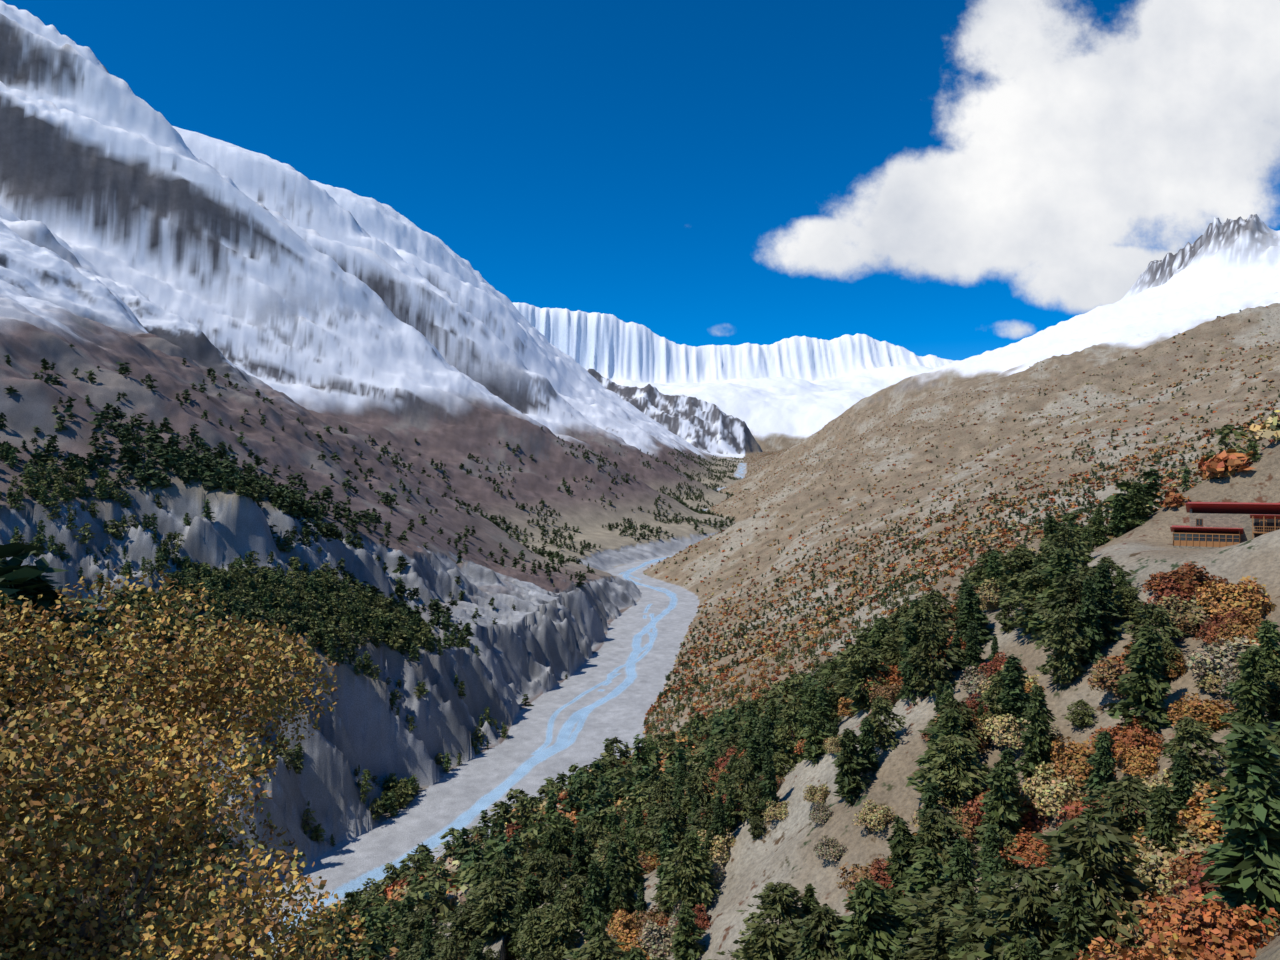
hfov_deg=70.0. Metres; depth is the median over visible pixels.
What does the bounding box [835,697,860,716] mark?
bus
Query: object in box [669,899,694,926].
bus
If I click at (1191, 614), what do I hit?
bush
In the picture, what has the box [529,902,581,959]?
conifer tree
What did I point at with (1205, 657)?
bush
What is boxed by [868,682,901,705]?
bush
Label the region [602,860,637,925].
conifer tree
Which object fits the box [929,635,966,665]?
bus
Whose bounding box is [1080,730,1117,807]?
conifer tree
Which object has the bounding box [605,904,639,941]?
bush
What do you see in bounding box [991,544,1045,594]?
conifer tree
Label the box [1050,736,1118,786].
bush
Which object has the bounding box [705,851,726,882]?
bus
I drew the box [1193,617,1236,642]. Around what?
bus
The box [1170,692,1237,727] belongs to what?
bush
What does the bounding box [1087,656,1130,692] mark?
bush
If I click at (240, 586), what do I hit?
conifers
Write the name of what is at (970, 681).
bush
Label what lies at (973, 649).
conifer tree
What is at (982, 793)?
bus
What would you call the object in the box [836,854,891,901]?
bush
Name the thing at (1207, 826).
shrub
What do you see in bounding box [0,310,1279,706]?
shrubs
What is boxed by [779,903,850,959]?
conifer tree
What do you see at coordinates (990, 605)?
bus
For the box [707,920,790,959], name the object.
conifer tree
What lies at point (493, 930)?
conifer tree
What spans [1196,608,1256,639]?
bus
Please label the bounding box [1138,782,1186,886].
conifer tree
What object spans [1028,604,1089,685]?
conifer tree
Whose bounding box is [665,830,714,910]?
conifer tree
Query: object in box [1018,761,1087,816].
bush
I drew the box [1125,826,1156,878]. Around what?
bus
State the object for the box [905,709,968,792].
conifer tree
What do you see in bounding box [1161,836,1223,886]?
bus
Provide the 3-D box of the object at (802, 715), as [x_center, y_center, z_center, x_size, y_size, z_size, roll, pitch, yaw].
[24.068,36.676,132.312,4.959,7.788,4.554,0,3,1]
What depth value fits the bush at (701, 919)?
108.67 m
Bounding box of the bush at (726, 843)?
[697,825,735,864]
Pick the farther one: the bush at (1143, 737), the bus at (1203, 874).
the bush at (1143, 737)
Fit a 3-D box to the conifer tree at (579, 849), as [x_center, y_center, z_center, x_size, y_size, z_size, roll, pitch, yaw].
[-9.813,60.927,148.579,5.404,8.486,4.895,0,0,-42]
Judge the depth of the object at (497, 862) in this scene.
152.32 m
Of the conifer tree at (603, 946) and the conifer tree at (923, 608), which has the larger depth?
the conifer tree at (923, 608)
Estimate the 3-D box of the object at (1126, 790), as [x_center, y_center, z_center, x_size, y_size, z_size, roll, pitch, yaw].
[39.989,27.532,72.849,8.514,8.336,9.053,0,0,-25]
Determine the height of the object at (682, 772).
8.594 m
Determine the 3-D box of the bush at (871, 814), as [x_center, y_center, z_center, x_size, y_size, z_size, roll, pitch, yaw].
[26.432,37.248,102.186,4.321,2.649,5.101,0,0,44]
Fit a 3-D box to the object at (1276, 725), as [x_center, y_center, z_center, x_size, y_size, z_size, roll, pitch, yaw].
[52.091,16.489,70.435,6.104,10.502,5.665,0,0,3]
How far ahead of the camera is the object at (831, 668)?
158.63 m
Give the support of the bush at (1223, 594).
on the terrain
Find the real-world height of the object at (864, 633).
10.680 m
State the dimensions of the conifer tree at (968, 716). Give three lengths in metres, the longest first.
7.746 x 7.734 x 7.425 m
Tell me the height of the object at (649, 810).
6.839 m
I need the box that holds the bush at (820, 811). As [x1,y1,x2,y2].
[808,801,832,823]
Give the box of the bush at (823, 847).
[813,835,845,861]
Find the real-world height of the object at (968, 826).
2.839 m
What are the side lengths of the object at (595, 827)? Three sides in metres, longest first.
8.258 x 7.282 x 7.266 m
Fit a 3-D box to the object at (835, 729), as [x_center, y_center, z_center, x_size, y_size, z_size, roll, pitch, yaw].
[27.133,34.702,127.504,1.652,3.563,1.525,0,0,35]
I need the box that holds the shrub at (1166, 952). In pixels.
[1078,932,1194,959]
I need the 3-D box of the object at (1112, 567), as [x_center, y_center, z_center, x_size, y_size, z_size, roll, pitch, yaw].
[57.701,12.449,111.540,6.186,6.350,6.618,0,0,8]
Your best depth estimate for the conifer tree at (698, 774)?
144.79 m
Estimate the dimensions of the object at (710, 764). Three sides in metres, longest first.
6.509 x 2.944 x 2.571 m
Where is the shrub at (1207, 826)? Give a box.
[1177,782,1227,845]
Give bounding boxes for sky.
[1,0,1279,360]
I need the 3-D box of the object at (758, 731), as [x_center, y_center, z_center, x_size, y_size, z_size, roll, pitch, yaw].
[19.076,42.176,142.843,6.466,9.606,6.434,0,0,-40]
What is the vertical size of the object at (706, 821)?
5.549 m
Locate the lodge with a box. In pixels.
[1170,502,1279,548]
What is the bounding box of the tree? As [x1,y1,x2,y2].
[0,568,374,959]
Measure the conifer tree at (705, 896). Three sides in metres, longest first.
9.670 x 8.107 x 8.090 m
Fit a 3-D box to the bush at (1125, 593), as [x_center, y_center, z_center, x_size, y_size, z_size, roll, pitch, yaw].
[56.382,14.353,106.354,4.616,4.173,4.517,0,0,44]
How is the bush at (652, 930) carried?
on the terrain
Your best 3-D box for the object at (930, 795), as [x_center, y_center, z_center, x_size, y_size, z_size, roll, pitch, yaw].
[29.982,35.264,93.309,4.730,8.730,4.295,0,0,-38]
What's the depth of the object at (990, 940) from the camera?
52.74 m
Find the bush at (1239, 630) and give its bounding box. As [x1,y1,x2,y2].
[1217,611,1270,647]
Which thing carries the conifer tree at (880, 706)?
on the terrain
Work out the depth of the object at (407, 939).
155.79 m
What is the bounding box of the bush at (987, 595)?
[978,578,1015,602]
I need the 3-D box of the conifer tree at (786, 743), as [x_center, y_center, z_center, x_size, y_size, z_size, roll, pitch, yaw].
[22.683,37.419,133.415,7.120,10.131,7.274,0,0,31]
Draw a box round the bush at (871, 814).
[852,799,895,831]
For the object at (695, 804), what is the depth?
130.63 m
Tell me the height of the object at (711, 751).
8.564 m
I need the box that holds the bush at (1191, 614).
[1157,593,1212,625]
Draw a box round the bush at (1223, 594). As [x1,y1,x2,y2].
[1195,576,1276,618]
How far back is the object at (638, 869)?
130.66 m
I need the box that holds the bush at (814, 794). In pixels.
[803,784,830,804]
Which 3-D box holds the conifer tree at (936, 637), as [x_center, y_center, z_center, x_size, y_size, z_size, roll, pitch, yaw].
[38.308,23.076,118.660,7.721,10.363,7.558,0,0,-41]
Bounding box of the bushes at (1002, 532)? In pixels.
[644,306,1279,709]
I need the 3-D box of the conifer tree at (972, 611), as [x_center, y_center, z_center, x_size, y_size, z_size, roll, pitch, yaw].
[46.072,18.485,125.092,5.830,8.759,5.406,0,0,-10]
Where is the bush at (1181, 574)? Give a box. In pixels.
[1142,561,1228,597]
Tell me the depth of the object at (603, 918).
120.66 m
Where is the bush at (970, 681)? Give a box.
[959,665,996,694]
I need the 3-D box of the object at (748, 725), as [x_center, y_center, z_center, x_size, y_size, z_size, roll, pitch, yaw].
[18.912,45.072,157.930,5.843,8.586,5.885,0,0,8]
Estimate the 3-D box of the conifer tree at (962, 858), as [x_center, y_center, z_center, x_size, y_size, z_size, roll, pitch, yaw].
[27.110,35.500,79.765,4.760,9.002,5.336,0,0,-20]
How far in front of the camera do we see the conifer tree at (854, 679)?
129.46 m
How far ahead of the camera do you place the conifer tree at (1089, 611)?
102.80 m
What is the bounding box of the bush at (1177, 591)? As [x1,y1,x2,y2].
[1143,575,1202,614]
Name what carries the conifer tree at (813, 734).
on the terrain
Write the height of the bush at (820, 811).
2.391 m
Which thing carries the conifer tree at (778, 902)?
on the terrain
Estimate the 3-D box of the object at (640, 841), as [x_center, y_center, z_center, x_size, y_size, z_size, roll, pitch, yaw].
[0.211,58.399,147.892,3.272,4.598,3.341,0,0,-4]
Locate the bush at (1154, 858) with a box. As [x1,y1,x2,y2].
[1120,820,1211,894]
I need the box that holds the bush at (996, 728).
[975,710,1029,748]
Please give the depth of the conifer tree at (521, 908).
135.13 m
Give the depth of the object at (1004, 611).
122.16 m
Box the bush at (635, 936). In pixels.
[611,928,665,959]
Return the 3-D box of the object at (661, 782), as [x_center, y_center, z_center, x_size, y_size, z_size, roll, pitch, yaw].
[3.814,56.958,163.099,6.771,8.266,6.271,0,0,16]
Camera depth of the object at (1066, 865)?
53.04 m
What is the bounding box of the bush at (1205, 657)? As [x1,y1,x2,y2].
[1184,635,1258,674]
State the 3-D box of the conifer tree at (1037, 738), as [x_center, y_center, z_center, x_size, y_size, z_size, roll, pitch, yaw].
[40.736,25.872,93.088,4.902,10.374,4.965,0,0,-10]
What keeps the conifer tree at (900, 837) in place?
on the terrain
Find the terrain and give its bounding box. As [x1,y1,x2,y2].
[0,0,1279,959]
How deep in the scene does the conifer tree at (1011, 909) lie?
52.73 m
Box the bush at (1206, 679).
[1193,665,1238,693]
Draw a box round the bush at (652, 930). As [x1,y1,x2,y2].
[638,919,675,958]
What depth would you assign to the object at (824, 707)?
133.86 m
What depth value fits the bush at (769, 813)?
118.38 m
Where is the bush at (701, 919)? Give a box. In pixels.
[675,903,711,934]
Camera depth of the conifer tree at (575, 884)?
130.00 m
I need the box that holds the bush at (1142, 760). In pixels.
[1115,744,1161,777]
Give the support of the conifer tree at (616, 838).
on the terrain
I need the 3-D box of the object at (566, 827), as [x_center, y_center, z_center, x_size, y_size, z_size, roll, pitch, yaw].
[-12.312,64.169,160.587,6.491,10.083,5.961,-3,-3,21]
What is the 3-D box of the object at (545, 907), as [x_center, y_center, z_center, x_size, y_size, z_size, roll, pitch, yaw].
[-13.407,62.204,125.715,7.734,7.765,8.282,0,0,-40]
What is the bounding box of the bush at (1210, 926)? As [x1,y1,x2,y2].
[1135,887,1279,959]
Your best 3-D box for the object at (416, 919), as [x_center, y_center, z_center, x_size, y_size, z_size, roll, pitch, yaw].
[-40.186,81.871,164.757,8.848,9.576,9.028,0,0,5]
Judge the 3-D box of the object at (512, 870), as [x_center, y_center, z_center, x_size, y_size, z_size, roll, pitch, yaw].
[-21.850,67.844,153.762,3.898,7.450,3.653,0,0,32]
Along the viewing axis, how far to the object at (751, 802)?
121.49 m
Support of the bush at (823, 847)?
on the terrain
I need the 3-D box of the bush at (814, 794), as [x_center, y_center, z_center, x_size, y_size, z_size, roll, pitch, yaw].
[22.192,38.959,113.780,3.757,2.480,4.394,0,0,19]
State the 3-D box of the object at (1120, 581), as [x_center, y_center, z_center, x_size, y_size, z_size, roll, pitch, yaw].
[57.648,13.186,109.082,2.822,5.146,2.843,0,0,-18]
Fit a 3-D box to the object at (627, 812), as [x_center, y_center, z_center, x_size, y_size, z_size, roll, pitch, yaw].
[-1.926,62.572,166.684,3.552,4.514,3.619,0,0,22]
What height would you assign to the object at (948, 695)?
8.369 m
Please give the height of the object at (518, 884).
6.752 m
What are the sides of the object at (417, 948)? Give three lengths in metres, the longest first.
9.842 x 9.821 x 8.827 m
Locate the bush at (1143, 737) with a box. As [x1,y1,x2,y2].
[1110,716,1165,758]
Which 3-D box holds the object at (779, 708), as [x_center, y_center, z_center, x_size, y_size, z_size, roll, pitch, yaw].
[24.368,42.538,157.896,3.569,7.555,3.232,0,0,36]
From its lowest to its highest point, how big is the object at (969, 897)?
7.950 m
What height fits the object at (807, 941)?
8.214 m
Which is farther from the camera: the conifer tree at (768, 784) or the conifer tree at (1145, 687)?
the conifer tree at (768, 784)
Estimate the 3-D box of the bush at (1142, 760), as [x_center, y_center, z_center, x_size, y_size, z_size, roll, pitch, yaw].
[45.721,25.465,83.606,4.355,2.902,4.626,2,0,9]
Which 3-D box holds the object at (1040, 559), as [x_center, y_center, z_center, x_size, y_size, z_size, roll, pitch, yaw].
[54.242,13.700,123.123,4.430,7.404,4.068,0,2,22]
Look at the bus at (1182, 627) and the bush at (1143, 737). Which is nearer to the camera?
the bush at (1143, 737)
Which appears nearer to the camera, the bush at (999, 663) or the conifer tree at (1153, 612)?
the conifer tree at (1153, 612)
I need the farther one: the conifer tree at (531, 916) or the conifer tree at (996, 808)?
the conifer tree at (531, 916)
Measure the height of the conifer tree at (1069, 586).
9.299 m
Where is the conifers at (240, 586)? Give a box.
[0,424,1260,959]
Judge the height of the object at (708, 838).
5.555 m
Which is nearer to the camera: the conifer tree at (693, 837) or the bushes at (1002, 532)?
the conifer tree at (693, 837)
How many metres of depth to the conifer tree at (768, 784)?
120.31 m
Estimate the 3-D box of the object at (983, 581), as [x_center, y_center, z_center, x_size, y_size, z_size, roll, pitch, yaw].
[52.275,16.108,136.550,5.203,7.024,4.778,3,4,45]
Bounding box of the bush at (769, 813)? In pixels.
[761,799,789,821]
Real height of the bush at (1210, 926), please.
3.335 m
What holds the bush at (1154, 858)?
on the terrain
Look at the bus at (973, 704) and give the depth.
107.46 m
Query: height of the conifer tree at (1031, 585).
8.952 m
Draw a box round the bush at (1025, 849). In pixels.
[994,828,1051,869]
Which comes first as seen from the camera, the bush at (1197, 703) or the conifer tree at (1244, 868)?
the conifer tree at (1244, 868)
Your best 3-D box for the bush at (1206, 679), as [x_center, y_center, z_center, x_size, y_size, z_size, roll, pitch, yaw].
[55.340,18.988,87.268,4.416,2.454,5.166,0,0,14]
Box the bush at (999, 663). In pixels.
[977,651,1026,676]
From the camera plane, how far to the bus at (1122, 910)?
51.47 m
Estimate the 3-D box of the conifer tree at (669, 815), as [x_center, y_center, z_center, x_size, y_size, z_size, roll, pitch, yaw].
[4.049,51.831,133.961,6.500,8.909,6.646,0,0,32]

